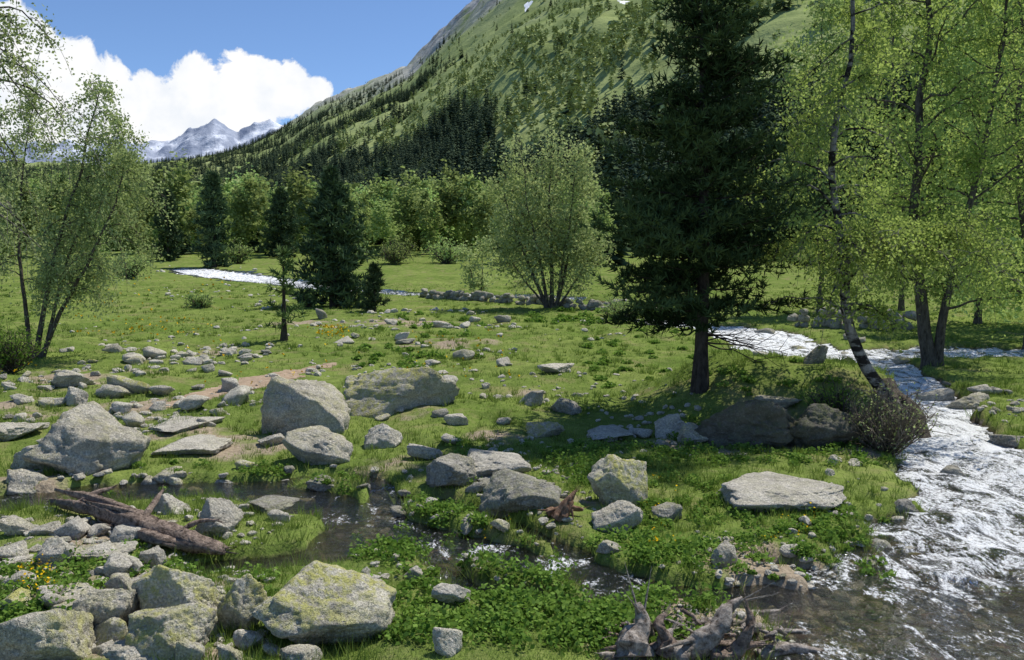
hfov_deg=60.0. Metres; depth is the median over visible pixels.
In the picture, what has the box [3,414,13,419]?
stone
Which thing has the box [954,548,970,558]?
stone
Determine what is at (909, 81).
conifer
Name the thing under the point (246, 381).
dirt path
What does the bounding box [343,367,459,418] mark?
boulder
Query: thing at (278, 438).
rock
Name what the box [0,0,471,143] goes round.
sky
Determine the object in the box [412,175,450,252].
broadleaf tree
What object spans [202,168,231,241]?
broadleaf tree
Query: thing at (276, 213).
conifer
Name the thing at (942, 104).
conifer
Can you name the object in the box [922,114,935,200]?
conifer
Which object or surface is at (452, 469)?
rock
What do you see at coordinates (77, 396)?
rock
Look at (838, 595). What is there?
pebbles
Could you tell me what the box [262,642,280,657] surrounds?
stone
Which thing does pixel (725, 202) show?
conifer
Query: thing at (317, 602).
boulder
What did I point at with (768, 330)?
stone
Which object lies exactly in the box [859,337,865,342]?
stone
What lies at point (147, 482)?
stone
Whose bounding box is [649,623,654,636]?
stick
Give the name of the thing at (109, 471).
stone
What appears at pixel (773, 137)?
conifer
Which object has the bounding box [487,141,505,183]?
conifer
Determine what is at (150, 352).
stone
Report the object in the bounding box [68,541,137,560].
rock
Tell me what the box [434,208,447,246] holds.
broadleaf tree
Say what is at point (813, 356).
rock
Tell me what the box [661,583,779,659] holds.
driftwood
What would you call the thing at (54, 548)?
rock
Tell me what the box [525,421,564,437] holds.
rock
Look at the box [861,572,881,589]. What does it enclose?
stone
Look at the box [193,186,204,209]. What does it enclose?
broadleaf tree
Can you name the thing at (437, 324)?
stone
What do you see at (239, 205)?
broadleaf tree
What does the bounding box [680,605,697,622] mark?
stick
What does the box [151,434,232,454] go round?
rock
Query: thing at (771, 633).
stick
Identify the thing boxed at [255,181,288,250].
broadleaf tree
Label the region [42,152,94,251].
broadleaf tree
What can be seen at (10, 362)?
shrub
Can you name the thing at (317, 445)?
boulder
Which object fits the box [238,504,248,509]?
stone
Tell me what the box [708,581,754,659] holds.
driftwood
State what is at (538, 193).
broadleaf tree
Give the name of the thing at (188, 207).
broadleaf tree
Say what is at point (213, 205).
conifer
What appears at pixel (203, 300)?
shrub
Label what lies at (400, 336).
stone
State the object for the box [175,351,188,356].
stone
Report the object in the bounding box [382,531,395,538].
stone
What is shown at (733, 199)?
conifer
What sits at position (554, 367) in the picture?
rock
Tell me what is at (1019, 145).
broadleaf tree
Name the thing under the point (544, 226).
broadleaf tree
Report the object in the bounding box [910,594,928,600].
stone
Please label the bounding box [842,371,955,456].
shrub
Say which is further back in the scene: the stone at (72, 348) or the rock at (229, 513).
the stone at (72, 348)
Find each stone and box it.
[0,374,6,379]
[0,540,27,560]
[0,556,26,570]
[1,382,14,386]
[3,384,16,389]
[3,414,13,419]
[10,394,27,399]
[12,413,26,421]
[13,396,34,404]
[15,529,26,534]
[21,371,30,376]
[25,417,34,422]
[28,521,60,534]
[29,545,41,551]
[36,584,62,593]
[37,385,54,390]
[38,397,53,407]
[40,588,66,608]
[42,422,49,428]
[42,564,61,571]
[48,516,90,539]
[53,398,65,406]
[54,370,84,375]
[59,348,68,352]
[60,536,71,542]
[65,516,73,522]
[67,346,74,351]
[72,472,84,480]
[77,540,114,561]
[78,382,86,389]
[81,517,91,522]
[87,359,97,362]
[87,523,113,536]
[90,371,100,375]
[91,639,113,655]
[93,384,133,398]
[93,472,104,476]
[101,468,112,473]
[102,343,122,352]
[103,551,131,576]
[106,375,150,392]
[109,524,142,542]
[109,572,129,578]
[111,401,132,413]
[121,413,144,427]
[122,353,145,362]
[124,356,142,364]
[131,572,145,581]
[138,473,147,477]
[138,475,160,491]
[140,491,155,497]
[143,346,166,358]
[148,385,174,394]
[149,359,163,364]
[149,400,165,411]
[167,477,182,486]
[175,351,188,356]
[178,394,209,410]
[182,357,202,365]
[186,486,202,496]
[191,384,204,389]
[198,418,215,426]
[201,363,214,372]
[215,408,229,415]
[217,401,225,406]
[218,370,232,375]
[218,473,228,478]
[220,348,236,355]
[221,377,238,390]
[222,385,250,405]
[234,459,258,468]
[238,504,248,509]
[240,356,252,361]
[244,512,254,516]
[257,628,268,636]
[261,350,271,353]
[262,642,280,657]
[267,509,289,521]
[284,465,294,473]
[293,498,315,508]
[315,308,326,318]
[334,336,354,343]
[351,333,358,337]
[356,483,368,488]
[356,537,374,549]
[369,494,383,503]
[374,413,389,420]
[381,516,394,524]
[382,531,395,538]
[384,319,396,324]
[390,505,406,521]
[395,332,409,340]
[395,338,414,343]
[395,407,403,411]
[398,489,410,496]
[425,359,440,365]
[431,408,448,417]
[432,321,450,327]
[441,433,462,443]
[443,375,457,382]
[444,413,467,424]
[452,349,474,359]
[459,321,469,327]
[461,522,472,534]
[465,482,487,492]
[469,316,480,321]
[481,384,489,388]
[490,519,509,531]
[494,315,510,321]
[496,357,510,366]
[496,417,510,424]
[545,521,555,528]
[593,426,614,441]
[603,434,617,441]
[633,428,652,438]
[635,415,643,420]
[651,439,669,447]
[715,572,722,578]
[753,351,767,355]
[754,328,774,338]
[776,595,783,603]
[779,544,798,557]
[791,345,805,354]
[813,587,828,594]
[824,632,834,637]
[843,613,854,620]
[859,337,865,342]
[861,557,880,571]
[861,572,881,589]
[865,606,874,613]
[872,610,886,618]
[878,540,894,553]
[892,355,909,364]
[893,630,901,636]
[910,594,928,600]
[913,598,923,604]
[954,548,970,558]
[955,562,971,569]
[967,384,992,393]
[975,537,996,549]
[990,386,1002,393]
[991,406,1001,412]
[1002,389,1012,393]
[1006,405,1014,410]
[1009,401,1019,405]
[1009,636,1019,640]
[1012,407,1023,411]
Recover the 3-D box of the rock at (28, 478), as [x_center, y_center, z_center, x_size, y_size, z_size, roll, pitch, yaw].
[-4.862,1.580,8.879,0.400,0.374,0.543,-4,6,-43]
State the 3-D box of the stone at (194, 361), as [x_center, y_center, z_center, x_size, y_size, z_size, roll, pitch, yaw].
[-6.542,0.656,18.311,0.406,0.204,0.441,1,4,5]
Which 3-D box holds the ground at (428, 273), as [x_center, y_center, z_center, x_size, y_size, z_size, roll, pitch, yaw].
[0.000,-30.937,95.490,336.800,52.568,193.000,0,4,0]
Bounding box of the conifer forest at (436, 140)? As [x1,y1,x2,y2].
[0,0,1013,249]
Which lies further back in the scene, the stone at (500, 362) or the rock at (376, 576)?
the stone at (500, 362)
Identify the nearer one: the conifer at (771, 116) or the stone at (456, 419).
the stone at (456, 419)
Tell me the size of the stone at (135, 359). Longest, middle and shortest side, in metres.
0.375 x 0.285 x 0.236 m
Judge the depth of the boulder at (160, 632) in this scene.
4.81 m
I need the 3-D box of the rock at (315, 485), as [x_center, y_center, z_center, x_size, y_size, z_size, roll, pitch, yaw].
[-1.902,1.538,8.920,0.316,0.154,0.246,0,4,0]
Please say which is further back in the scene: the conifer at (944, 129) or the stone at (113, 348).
the conifer at (944, 129)
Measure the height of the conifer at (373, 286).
2.288 m
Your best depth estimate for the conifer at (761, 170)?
111.68 m
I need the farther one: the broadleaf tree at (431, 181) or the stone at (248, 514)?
the broadleaf tree at (431, 181)
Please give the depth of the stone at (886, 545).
7.15 m
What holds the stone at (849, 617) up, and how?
on the ground at (428, 273)
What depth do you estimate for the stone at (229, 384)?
14.67 m
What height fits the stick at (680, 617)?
0.109 m
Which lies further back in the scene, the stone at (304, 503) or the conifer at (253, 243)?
the conifer at (253, 243)
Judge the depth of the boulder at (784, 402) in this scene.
11.77 m
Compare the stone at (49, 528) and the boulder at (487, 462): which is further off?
the boulder at (487, 462)
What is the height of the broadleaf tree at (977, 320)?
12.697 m
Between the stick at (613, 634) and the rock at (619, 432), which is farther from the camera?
the rock at (619, 432)
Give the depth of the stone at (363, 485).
8.61 m
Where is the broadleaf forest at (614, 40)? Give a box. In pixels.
[0,0,1023,248]
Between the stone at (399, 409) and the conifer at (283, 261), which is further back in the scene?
the conifer at (283, 261)
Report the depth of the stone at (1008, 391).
14.23 m
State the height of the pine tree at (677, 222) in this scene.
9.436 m
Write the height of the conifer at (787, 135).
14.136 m
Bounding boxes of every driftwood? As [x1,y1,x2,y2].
[594,635,678,659]
[649,637,773,650]
[652,602,680,659]
[656,614,705,659]
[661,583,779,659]
[686,617,738,626]
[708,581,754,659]
[736,622,814,633]
[752,602,792,614]
[755,641,840,659]
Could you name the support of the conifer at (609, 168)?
on the ground at (428, 273)
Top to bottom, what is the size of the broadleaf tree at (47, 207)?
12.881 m
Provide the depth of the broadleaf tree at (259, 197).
134.00 m
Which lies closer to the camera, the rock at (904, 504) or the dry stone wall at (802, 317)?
the rock at (904, 504)
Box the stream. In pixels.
[0,267,1023,659]
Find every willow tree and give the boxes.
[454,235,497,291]
[466,108,615,307]
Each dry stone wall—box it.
[420,288,665,310]
[787,306,916,330]
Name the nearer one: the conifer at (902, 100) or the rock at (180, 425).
the rock at (180, 425)
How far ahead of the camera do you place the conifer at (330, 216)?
37.99 m
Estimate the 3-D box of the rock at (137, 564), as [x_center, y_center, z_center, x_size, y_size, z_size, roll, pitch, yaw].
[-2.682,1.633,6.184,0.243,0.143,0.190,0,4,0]
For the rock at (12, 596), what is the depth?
5.44 m
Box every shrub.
[0,317,55,373]
[36,242,81,276]
[107,250,153,279]
[183,290,217,307]
[220,237,258,263]
[293,288,320,306]
[349,241,375,260]
[377,234,416,264]
[418,234,464,263]
[598,294,641,318]
[797,367,869,413]
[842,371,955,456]
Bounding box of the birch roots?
[882,378,938,448]
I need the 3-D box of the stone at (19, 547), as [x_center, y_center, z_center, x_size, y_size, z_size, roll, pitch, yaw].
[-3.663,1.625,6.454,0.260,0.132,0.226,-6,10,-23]
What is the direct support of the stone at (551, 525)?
on the ground at (428, 273)
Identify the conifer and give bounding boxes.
[150,188,190,260]
[178,206,192,255]
[186,169,237,267]
[247,228,262,252]
[256,185,300,257]
[261,244,307,340]
[289,164,381,308]
[294,202,311,251]
[356,261,390,310]
[378,154,392,243]
[437,158,456,246]
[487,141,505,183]
[589,140,631,265]
[718,194,729,243]
[724,178,738,235]
[732,185,744,241]
[740,194,757,248]
[746,121,755,146]
[750,185,763,234]
[753,165,767,245]
[755,145,765,175]
[758,129,790,235]
[760,173,788,237]
[761,126,775,199]
[762,110,777,130]
[763,120,773,136]
[763,128,769,148]
[765,143,797,241]
[782,109,791,133]
[783,124,791,150]
[787,126,814,232]
[795,159,833,227]
[807,153,831,218]
[828,119,850,160]
[828,144,854,217]
[843,161,862,215]
[846,104,879,211]
[847,110,859,152]
[862,103,903,204]
[868,95,889,179]
[877,104,910,202]
[878,81,891,106]
[883,90,889,112]
[891,85,906,122]
[903,74,916,108]
[906,86,916,108]
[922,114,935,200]
[924,104,940,188]
[926,113,960,199]
[937,80,954,174]
[947,105,991,194]
[981,95,997,186]
[992,104,1014,189]
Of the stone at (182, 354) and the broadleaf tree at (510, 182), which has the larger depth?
the broadleaf tree at (510, 182)
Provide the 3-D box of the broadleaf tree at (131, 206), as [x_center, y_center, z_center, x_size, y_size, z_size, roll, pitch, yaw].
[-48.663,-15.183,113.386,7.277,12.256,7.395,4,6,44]
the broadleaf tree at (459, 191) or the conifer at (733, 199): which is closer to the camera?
the conifer at (733, 199)
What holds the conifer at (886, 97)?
on the ground at (428, 273)
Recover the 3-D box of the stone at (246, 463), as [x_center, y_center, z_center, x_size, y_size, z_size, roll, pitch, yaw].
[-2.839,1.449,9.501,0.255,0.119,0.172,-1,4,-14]
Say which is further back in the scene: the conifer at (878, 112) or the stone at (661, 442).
the conifer at (878, 112)
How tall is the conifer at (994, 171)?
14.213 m
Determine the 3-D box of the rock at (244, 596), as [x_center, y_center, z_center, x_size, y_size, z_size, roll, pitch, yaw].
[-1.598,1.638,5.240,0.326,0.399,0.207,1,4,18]
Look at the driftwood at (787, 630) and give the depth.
5.44 m
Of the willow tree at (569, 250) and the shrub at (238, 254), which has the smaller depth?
the willow tree at (569, 250)
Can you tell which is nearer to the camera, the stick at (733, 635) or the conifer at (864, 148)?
the stick at (733, 635)
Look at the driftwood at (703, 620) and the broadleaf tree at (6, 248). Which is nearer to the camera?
the driftwood at (703, 620)
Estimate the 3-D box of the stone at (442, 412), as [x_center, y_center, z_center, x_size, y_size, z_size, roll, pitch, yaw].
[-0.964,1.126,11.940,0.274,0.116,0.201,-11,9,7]
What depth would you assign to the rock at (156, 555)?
6.33 m
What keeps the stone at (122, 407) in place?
on the ground at (428, 273)
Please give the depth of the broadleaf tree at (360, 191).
149.35 m
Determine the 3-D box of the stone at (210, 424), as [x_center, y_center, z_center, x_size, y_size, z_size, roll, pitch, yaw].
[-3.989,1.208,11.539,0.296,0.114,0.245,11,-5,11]
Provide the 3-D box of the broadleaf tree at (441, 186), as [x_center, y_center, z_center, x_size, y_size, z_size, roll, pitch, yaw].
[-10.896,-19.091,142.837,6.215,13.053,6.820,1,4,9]
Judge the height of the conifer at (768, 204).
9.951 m
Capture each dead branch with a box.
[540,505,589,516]
[551,486,582,521]
[559,490,573,522]
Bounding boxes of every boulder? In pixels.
[0,608,95,659]
[21,401,150,475]
[125,603,217,659]
[131,564,219,637]
[252,560,396,645]
[260,376,350,434]
[282,425,352,464]
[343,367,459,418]
[467,448,531,475]
[479,468,561,517]
[694,399,796,448]
[716,471,844,511]
[754,395,801,408]
[787,403,861,447]
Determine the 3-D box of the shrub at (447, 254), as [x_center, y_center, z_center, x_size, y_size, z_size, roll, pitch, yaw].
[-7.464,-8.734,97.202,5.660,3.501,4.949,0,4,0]
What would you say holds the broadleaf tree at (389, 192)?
on the ground at (428, 273)
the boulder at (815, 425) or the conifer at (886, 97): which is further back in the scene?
the conifer at (886, 97)
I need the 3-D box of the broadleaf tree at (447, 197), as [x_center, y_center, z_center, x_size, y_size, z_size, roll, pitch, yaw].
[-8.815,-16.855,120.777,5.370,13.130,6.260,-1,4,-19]
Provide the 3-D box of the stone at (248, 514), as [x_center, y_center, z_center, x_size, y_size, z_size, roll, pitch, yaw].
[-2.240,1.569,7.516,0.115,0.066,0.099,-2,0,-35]
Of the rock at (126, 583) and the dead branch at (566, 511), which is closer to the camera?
the rock at (126, 583)
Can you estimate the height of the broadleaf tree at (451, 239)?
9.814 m
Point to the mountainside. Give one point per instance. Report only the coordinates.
(463, 21)
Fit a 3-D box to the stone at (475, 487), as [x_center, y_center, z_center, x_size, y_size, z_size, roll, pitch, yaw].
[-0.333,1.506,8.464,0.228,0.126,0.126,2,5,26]
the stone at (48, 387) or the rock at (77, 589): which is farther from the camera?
the stone at (48, 387)
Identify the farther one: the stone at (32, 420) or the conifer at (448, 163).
the conifer at (448, 163)
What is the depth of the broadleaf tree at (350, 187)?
142.82 m
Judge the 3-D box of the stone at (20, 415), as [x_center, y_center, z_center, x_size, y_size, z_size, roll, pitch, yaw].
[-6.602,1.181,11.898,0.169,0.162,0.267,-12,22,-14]
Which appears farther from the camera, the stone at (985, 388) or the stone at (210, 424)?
the stone at (985, 388)
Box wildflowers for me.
[0,276,816,589]
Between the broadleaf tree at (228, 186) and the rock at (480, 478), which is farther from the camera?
the broadleaf tree at (228, 186)
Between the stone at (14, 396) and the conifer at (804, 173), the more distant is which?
the conifer at (804, 173)
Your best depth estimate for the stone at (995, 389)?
14.23 m
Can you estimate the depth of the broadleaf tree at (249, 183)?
121.17 m
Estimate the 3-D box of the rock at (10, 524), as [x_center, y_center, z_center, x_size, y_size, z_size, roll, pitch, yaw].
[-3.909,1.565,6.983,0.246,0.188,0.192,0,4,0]
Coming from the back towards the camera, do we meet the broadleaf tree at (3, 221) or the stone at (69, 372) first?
the broadleaf tree at (3, 221)
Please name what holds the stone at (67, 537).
on the ground at (428, 273)
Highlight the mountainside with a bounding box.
[1,0,999,243]
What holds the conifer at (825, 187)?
on the ground at (428, 273)
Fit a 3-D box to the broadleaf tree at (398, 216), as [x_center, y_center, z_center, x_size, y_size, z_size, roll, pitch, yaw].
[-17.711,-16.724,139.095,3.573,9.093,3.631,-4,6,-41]
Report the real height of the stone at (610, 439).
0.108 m
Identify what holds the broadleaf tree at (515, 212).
on the ground at (428, 273)
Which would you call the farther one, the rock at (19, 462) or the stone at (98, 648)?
the rock at (19, 462)
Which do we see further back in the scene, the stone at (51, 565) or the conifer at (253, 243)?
the conifer at (253, 243)
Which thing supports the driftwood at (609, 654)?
on the ground at (428, 273)
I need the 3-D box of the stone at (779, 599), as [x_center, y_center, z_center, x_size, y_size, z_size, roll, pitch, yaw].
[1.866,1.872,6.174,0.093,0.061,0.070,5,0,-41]
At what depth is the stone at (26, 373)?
16.39 m
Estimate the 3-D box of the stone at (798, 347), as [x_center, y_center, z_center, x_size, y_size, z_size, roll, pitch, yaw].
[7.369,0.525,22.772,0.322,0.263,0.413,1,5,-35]
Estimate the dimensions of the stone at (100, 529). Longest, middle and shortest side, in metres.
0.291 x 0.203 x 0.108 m
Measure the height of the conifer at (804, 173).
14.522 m
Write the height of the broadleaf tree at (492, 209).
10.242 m
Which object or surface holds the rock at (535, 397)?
on the ground at (428, 273)
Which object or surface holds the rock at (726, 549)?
on the ground at (428, 273)
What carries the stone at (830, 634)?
on the ground at (428, 273)
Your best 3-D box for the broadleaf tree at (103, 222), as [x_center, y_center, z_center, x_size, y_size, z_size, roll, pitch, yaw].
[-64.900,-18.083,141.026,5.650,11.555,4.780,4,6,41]
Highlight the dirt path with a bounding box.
[146,362,336,408]
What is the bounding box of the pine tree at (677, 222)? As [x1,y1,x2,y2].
[575,0,829,393]
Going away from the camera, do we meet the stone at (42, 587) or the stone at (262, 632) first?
the stone at (262, 632)
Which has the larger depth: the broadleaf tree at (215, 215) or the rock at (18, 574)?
the broadleaf tree at (215, 215)
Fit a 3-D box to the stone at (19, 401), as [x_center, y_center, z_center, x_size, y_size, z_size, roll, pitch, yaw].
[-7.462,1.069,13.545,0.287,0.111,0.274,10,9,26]
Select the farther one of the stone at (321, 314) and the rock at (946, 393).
the stone at (321, 314)
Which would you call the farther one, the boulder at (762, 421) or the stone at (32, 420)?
the stone at (32, 420)
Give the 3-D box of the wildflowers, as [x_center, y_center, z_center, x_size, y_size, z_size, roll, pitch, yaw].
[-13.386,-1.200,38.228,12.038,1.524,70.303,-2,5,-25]
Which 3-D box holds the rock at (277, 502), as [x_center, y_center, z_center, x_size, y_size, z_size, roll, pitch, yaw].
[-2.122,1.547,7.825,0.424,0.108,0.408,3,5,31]
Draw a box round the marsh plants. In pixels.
[0,307,900,659]
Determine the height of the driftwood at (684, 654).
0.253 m
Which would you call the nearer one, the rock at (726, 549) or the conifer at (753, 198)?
the rock at (726, 549)
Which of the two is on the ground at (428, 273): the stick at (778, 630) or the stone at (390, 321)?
the stone at (390, 321)
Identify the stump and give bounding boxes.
[612,561,658,657]
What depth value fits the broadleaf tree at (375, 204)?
134.69 m
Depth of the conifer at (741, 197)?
111.17 m
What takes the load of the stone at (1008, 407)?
on the ground at (428, 273)
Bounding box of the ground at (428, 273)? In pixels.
[0,61,1023,659]
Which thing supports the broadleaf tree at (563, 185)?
on the ground at (428, 273)
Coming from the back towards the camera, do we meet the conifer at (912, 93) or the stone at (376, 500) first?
the conifer at (912, 93)
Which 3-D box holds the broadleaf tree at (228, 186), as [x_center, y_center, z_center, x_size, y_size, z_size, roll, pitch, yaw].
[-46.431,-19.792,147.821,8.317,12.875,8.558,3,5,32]
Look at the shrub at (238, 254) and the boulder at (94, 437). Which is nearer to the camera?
the boulder at (94, 437)
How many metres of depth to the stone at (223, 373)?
16.73 m
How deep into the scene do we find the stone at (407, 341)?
22.22 m
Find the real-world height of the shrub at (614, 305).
1.173 m
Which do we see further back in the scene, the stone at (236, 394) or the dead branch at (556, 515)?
the stone at (236, 394)
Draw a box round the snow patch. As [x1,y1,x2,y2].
[524,0,532,11]
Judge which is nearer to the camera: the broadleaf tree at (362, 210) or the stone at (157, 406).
the stone at (157, 406)
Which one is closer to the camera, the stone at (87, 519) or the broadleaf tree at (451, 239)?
the stone at (87, 519)
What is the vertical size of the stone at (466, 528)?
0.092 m
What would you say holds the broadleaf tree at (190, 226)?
on the ground at (428, 273)
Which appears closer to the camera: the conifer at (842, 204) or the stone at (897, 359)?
the stone at (897, 359)
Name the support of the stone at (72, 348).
on the ground at (428, 273)
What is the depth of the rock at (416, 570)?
6.04 m
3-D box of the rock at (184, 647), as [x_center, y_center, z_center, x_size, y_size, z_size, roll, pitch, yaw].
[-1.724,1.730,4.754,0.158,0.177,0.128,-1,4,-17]
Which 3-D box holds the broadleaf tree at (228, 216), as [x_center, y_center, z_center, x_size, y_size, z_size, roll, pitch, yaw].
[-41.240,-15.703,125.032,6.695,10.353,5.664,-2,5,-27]
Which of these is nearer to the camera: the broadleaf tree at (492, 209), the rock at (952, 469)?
the rock at (952, 469)
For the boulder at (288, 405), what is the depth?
11.17 m
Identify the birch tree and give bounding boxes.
[0,0,105,292]
[0,69,175,357]
[712,0,1023,416]
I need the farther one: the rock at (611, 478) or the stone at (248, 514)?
the rock at (611, 478)
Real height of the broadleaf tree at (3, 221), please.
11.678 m
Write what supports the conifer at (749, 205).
on the ground at (428, 273)
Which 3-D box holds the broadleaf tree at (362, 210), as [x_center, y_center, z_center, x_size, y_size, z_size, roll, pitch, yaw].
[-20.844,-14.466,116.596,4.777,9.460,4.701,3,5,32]
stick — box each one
[597,645,616,652]
[602,632,619,638]
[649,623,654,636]
[665,618,693,633]
[675,614,694,630]
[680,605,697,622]
[723,633,735,638]
[731,618,745,626]
[759,629,777,644]
[763,635,775,639]
[765,625,782,636]
[768,627,786,634]
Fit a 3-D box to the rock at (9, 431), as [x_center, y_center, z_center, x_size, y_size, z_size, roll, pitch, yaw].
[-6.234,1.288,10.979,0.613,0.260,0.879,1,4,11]
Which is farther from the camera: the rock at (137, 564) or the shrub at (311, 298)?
the shrub at (311, 298)
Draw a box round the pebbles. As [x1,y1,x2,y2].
[0,265,1023,659]
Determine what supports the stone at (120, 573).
on the ground at (428, 273)
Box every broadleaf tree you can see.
[0,174,39,251]
[0,222,21,272]
[11,182,51,257]
[23,167,60,243]
[24,170,56,243]
[30,205,52,241]
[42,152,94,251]
[48,167,74,240]
[49,210,76,252]
[88,225,110,265]
[91,181,116,250]
[97,202,122,256]
[106,169,153,254]
[117,207,157,258]
[133,168,178,237]
[144,218,160,257]
[146,148,203,244]
[182,206,205,256]
[185,188,200,250]
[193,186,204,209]
[195,194,223,245]
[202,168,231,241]
[206,190,233,252]
[223,172,246,246]
[227,172,270,249]
[227,183,255,248]
[232,162,269,237]
[249,176,269,238]
[250,179,271,249]
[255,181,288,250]
[259,224,270,250]
[262,179,270,196]
[264,160,317,253]
[299,178,317,245]
[338,182,355,239]
[345,183,371,245]
[350,182,372,246]
[352,184,376,245]
[360,173,400,243]
[365,199,393,244]
[366,198,405,247]
[373,180,410,243]
[386,165,424,241]
[392,195,410,241]
[392,212,413,252]
[402,169,427,245]
[409,220,420,250]
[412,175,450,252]
[415,171,436,249]
[415,222,429,250]
[415,229,426,249]
[416,184,454,252]
[427,170,458,241]
[428,176,462,237]
[431,158,462,243]
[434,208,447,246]
[437,176,465,246]
[439,165,486,246]
[448,192,471,247]
[450,222,465,244]
[456,170,496,252]
[467,183,502,259]
[470,179,510,256]
[477,180,497,197]
[487,208,519,259]
[500,166,521,209]
[501,184,533,250]
[514,166,547,252]
[531,208,555,247]
[538,189,556,207]
[541,183,569,231]
[552,170,572,200]
[556,176,591,243]
[579,179,596,241]
[587,181,617,257]
[750,0,892,312]
[797,0,1023,368]
[815,0,1000,310]
[901,0,1023,323]
[925,0,1023,352]
[949,2,1023,318]
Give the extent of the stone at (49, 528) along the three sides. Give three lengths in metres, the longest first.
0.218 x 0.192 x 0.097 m
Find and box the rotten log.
[41,483,237,554]
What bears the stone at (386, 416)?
on the ground at (428, 273)
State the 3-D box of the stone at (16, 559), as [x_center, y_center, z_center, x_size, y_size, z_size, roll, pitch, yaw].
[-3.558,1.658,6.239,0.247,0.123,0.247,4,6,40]
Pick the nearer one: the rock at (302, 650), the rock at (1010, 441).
the rock at (302, 650)
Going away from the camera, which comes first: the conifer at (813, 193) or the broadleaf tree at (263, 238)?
the conifer at (813, 193)
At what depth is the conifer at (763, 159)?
116.82 m
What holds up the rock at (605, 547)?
on the ground at (428, 273)
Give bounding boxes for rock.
[0,422,45,440]
[0,515,35,535]
[0,587,30,609]
[2,570,37,587]
[6,469,47,496]
[10,445,38,468]
[34,537,74,565]
[50,583,94,609]
[51,372,95,386]
[65,386,88,405]
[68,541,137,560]
[72,588,140,625]
[93,617,127,645]
[102,639,157,659]
[104,575,133,589]
[121,553,143,573]
[139,545,166,566]
[150,416,224,431]
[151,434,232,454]
[151,466,186,485]
[153,493,188,514]
[175,638,205,659]
[195,497,243,536]
[215,479,237,488]
[217,573,268,629]
[217,644,242,659]
[233,629,262,650]
[249,495,299,513]
[257,433,284,445]
[280,644,322,659]
[306,474,334,491]
[363,423,402,449]
[367,573,380,578]
[372,479,385,490]
[403,565,422,579]
[407,443,442,459]
[426,453,476,486]
[431,583,470,603]
[432,627,462,657]
[477,475,491,480]
[519,390,543,405]
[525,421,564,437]
[537,363,574,372]
[550,397,581,414]
[587,424,633,439]
[587,454,647,505]
[590,500,642,532]
[596,540,620,553]
[651,502,682,519]
[654,413,684,438]
[678,422,707,444]
[711,540,737,567]
[803,345,828,363]
[882,639,915,659]
[894,499,918,516]
[916,388,954,407]
[932,465,966,487]
[945,392,989,416]
[988,434,1023,448]
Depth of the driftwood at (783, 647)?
5.15 m
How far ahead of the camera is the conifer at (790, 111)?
126.86 m
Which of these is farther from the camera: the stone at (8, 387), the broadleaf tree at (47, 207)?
the broadleaf tree at (47, 207)
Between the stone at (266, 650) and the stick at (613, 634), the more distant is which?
the stick at (613, 634)
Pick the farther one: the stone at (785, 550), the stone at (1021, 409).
the stone at (1021, 409)
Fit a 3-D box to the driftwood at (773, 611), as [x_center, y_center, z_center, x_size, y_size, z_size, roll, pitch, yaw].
[1.599,1.821,5.790,0.523,0.109,0.075,-1,4,-15]
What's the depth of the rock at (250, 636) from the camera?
4.92 m
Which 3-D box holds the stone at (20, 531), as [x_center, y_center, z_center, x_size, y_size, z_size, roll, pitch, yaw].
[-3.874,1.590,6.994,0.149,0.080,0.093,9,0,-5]
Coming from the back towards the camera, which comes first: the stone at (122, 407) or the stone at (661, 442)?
the stone at (122, 407)
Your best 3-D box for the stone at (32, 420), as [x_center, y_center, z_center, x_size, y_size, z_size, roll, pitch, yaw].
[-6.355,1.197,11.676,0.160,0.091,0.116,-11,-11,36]
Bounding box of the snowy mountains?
[0,118,282,164]
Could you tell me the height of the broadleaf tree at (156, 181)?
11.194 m
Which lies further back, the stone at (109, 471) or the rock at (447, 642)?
the stone at (109, 471)
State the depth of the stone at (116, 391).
14.27 m
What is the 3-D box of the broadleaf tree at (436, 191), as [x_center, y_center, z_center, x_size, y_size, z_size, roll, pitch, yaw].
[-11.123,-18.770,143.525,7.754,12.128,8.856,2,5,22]
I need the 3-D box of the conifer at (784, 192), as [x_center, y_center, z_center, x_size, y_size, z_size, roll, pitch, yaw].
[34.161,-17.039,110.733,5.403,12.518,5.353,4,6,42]
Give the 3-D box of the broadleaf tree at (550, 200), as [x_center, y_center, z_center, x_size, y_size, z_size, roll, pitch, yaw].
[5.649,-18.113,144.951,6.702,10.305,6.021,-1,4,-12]
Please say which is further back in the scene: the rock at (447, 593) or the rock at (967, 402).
the rock at (967, 402)
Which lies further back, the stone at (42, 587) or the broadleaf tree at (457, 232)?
the broadleaf tree at (457, 232)
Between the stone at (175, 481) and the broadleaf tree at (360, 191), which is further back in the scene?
the broadleaf tree at (360, 191)
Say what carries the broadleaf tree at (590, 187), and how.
on the ground at (428, 273)
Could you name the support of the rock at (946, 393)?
on the ground at (428, 273)
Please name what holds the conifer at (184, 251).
on the ground at (428, 273)
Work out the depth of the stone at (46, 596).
5.40 m
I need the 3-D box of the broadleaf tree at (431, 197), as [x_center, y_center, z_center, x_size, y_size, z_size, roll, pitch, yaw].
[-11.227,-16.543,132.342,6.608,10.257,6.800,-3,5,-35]
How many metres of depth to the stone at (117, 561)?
6.04 m
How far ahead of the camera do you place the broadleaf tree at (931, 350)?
17.91 m
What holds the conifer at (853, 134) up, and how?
on the ground at (428, 273)
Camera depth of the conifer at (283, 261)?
22.84 m
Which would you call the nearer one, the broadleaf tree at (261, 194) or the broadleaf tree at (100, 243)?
the broadleaf tree at (100, 243)

